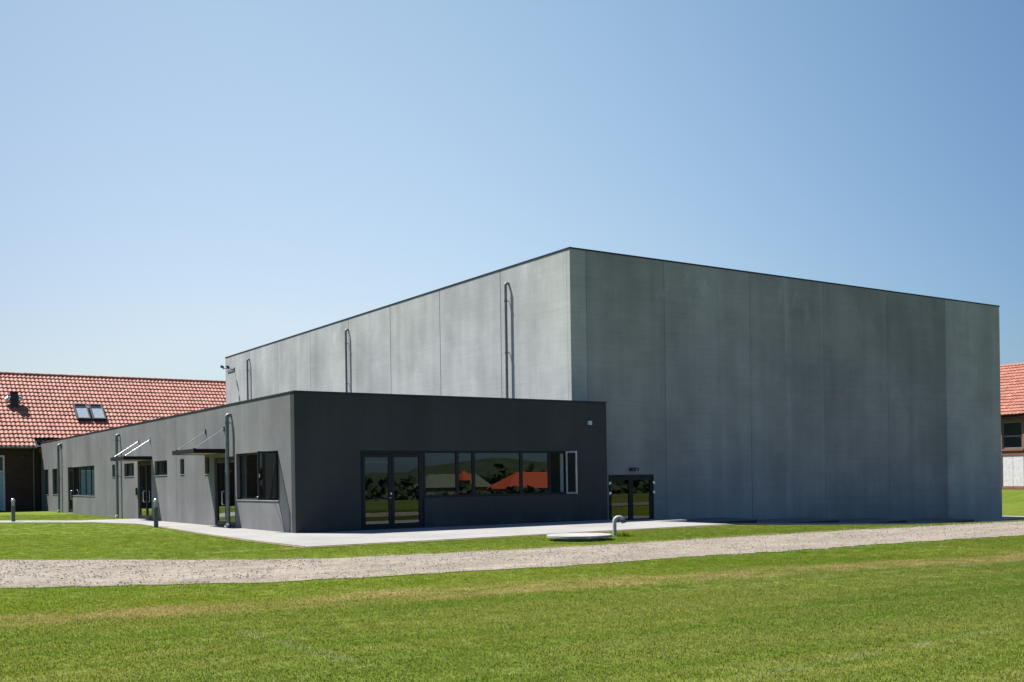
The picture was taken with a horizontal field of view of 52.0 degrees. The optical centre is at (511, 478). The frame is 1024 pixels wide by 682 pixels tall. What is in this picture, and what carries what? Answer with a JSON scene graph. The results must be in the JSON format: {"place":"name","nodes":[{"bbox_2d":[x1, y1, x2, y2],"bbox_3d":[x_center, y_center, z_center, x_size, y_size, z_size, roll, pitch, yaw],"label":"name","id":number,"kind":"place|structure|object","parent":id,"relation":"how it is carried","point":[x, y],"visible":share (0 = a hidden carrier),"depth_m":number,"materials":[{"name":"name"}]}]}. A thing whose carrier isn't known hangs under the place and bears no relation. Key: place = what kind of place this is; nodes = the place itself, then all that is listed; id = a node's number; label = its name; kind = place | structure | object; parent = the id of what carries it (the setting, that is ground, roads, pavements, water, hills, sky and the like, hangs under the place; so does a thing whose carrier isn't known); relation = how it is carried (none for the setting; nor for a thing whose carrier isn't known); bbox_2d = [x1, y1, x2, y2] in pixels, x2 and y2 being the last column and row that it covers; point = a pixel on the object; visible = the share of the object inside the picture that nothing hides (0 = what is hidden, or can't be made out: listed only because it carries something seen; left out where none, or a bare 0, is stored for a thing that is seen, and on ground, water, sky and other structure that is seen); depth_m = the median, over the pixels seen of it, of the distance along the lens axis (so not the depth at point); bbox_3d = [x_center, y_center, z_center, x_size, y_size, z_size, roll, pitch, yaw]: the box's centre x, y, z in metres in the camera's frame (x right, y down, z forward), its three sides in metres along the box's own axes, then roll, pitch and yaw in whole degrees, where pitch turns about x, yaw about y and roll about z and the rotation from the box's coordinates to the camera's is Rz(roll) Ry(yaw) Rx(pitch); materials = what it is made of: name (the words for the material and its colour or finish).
{"place":"outdoors","nodes":[
{"label":"outdoors","id":0,"kind":"place"},
{"bbox_2d":[0,520,88,521],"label":"footpath","id":1,"kind":"structure","parent":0,"point":[44,520],"depth_m":49.05,"materials":[{"name":"concrete"}]},
{"bbox_2d":[11,498,14,521],"bbox_3d":[-23.217,1.470,48.916,0.180,1.125,0.180,-1,0,-34],"label":"bollard light","id":2,"kind":"object","parent":1,"relation":"on","point":[13,510],"visible":0.98,"depth_m":48.85,"materials":[{"name":"metal"}]},
{"bbox_2d":[88,519,724,546],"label":"pavement","id":3,"kind":"structure","parent":0,"point":[317,539],"depth_m":33.23,"materials":[{"name":"concrete"}]},
{"bbox_2d":[0,489,1023,681],"bbox_3d":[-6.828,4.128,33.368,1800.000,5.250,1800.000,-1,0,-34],"label":"lawn","id":4,"kind":"structure","parent":0,"point":[1012,502],"depth_m":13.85,"materials":[{"name":"green plant"}]},
{"bbox_2d":[0,372,225,511],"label":"brick house","id":5,"kind":"structure","parent":4,"relation":"on","point":[36,409],"depth_m":74.68,"materials":[{"name":"red ceramic"}]},
{"bbox_2d":[0,455,4,510],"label":"entrance door","id":6,"kind":"structure","parent":5,"relation":"in","point":[2,473],"depth_m":69.42,"materials":[{"name":"white paint"}]},
{"bbox_2d":[140,524,304,547],"bbox_3d":[-10.368,1.790,34.734,0.399,0.001,19.978,-1,0,-31],"label":"soil edge","id":7,"kind":"object","parent":4,"relation":"on","point":[234,538],"visible":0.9,"depth_m":30.98,"materials":[{"name":"brown soil"}]},
{"bbox_2d":[153,499,157,527],"bbox_3d":[-13.592,1.312,40.115,0.180,1.125,0.180,-1,0,-34],"label":"bollard light","id":8,"kind":"object","parent":7,"relation":"on","point":[155,501],"visible":0.98,"depth_m":40.04,"materials":[{"name":"metal"}]},
{"bbox_2d":[40,390,607,532],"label":"annex building","id":9,"kind":"structure","parent":4,"relation":"on","point":[295,461],"depth_m":38.44,"materials":[{"name":"paint"}]},
{"bbox_2d":[46,470,48,494],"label":"window","id":10,"kind":"structure","parent":9,"relation":"in","point":[47,484],"depth_m":69.42,"materials":[{"name":"black glass"}]},
{"bbox_2d":[54,469,57,494],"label":"window","id":11,"kind":"structure","parent":9,"relation":"in","point":[55,470],"depth_m":66.86,"materials":[{"name":"black glass"}]},
{"bbox_2d":[69,467,74,511],"bbox_3d":[-26.238,0.655,62.541,0.217,2.698,1.300,-1,0,-34],"label":"side door","id":12,"kind":"structure","parent":9,"relation":"in","point":[71,469],"depth_m":62.63,"materials":[{"name":"black glass"}]},
{"bbox_2d":[74,466,94,495],"bbox_3d":[-24.182,0.123,59.644,0.070,1.660,5.810,-1,0,-34],"label":"window","id":13,"kind":"structure","parent":9,"relation":"in","point":[84,476],"depth_m":59.90,"materials":[{"name":"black glass"}]},
{"bbox_2d":[127,463,133,476],"bbox_3d":[-18.471,-0.428,50.915,0.215,0.650,1.880,-1,0,-34],"label":"window","id":14,"kind":"structure","parent":9,"relation":"in","point":[130,467],"depth_m":51.13,"materials":[{"name":"black glass"}]},
{"bbox_2d":[139,460,151,519],"bbox_3d":[-16.940,0.510,48.561,0.217,2.708,2.400,-1,0,-34],"label":"side door","id":15,"kind":"structure","parent":9,"relation":"in","point":[145,492],"depth_m":48.70,"materials":[{"name":"black glass"}]},
{"bbox_2d":[157,461,166,475],"bbox_3d":[-15.383,-0.469,46.274,0.215,0.660,2.030,-1,0,-34],"label":"window","id":16,"kind":"structure","parent":9,"relation":"in","point":[161,465],"depth_m":46.55,"materials":[{"name":"black glass"}]},
{"bbox_2d":[216,457,234,526],"bbox_3d":[-10.670,0.481,39.136,0.217,2.578,2.300,-1,0,-34],"label":"side door","id":17,"kind":"structure","parent":9,"relation":"in","point":[231,459],"depth_m":39.73,"materials":[{"name":"black glass"}]},
{"bbox_2d":[239,451,278,500],"bbox_3d":[-9.027,-0.080,36.128,0.880,1.670,4.158,-1,0,-34],"label":"window","id":18,"kind":"structure","parent":9,"relation":"in","point":[275,453],"depth_m":34.91,"materials":[{"name":"black metal"}]},
{"bbox_2d":[360,451,423,528],"bbox_3d":[-4.014,0.364,35.329,2.386,2.623,0.193,-1,0,-34],"label":"double door","id":19,"kind":"structure","parent":9,"relation":"in","point":[391,494],"depth_m":35.31,"materials":[{"name":"black glass"}]},
{"bbox_2d":[423,451,577,497],"bbox_3d":[-0.376,-0.199,37.493,6.075,1.610,0.990,-1,0,-34],"label":"window","id":20,"kind":"structure","parent":9,"relation":"in","point":[563,454],"depth_m":38.23,"materials":[{"name":"black metal"}]},
{"bbox_2d":[307,524,734,547],"bbox_3d":[1.158,1.617,30.657,15.472,0.001,0.497,-1,0,-36],"label":"soil edge","id":21,"kind":"object","parent":4,"relation":"on","point":[517,536],"visible":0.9,"depth_m":29.48,"materials":[{"name":"brown soil"}]},
{"bbox_2d":[547,533,612,541],"bbox_3d":[1.790,1.596,27.888,1.736,0.254,1.736,-1,0,-34],"label":"well cover","id":22,"kind":"object","parent":4,"relation":"on","point":[572,537],"visible":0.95,"depth_m":27.35,"materials":[{"name":"concrete"}]},
{"bbox_2d":[220,247,1001,522],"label":"sports hall","id":23,"kind":"structure","parent":4,"relation":"on","point":[727,395],"depth_m":47.67,"materials":[{"name":"concrete"}]},
{"bbox_2d":[608,474,654,519],"bbox_3d":[4.840,1.013,42.654,2.427,2.370,0.192,-1,0,-34],"label":"double door","id":24,"kind":"structure","parent":23,"relation":"in","point":[630,478],"depth_m":42.66,"materials":[{"name":"black glass"}]},
{"bbox_2d":[612,515,625,535],"bbox_3d":[3.023,1.365,29.603,0.380,0.679,0.132,-1,0,0],"label":"vent pipe","id":25,"kind":"object","parent":4,"relation":"on","point":[621,518],"visible":0.95,"depth_m":29.55,"materials":[{"name":"grey plastic"}]},
{"bbox_2d":[617,531,630,536],"bbox_3d":[3.102,1.521,29.119,0.469,0.165,0.463,-1,0,-34],"label":"weed tuft","id":26,"kind":"object","parent":4,"relation":"on","point":[623,533],"visible":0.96,"depth_m":29.01,"materials":[{"name":"green plant"}]},
{"bbox_2d":[1000,363,1023,488],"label":"brick outbuilding","id":27,"kind":"structure","parent":4,"relation":"on","point":[1012,412],"depth_m":82.48,"materials":[{"name":"brick"}]},
{"bbox_2d":[1001,421,1023,450],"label":"window","id":28,"kind":"structure","parent":27,"relation":"in","point":[1012,448],"depth_m":81.84,"materials":[{"name":"metal"}]},
{"bbox_2d":[0,521,1023,587],"bbox_3d":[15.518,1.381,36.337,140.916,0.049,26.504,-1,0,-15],"label":"gravel path","id":29,"kind":"structure","parent":0,"point":[290,572],"depth_m":20.81,"materials":[{"name":"grey gravel"}]},
{"bbox_2d":[0,0,1023,380],"label":"sky","id":30,"kind":"structure","parent":0,"point":[187,186],"materials":[{"name":"blue"}]},
{"bbox_2d":[720,519,1023,524],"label":"yard pavement","id":31,"kind":"structure","parent":0,"point":[833,523],"depth_m":43.28,"materials":[{"name":"concrete"}]},
{"bbox_2d":[1002,516,1023,520],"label":"side pavement","id":32,"kind":"structure","parent":0,"point":[1006,518],"depth_m":58.92,"materials":[{"name":"concrete"}]}
]}

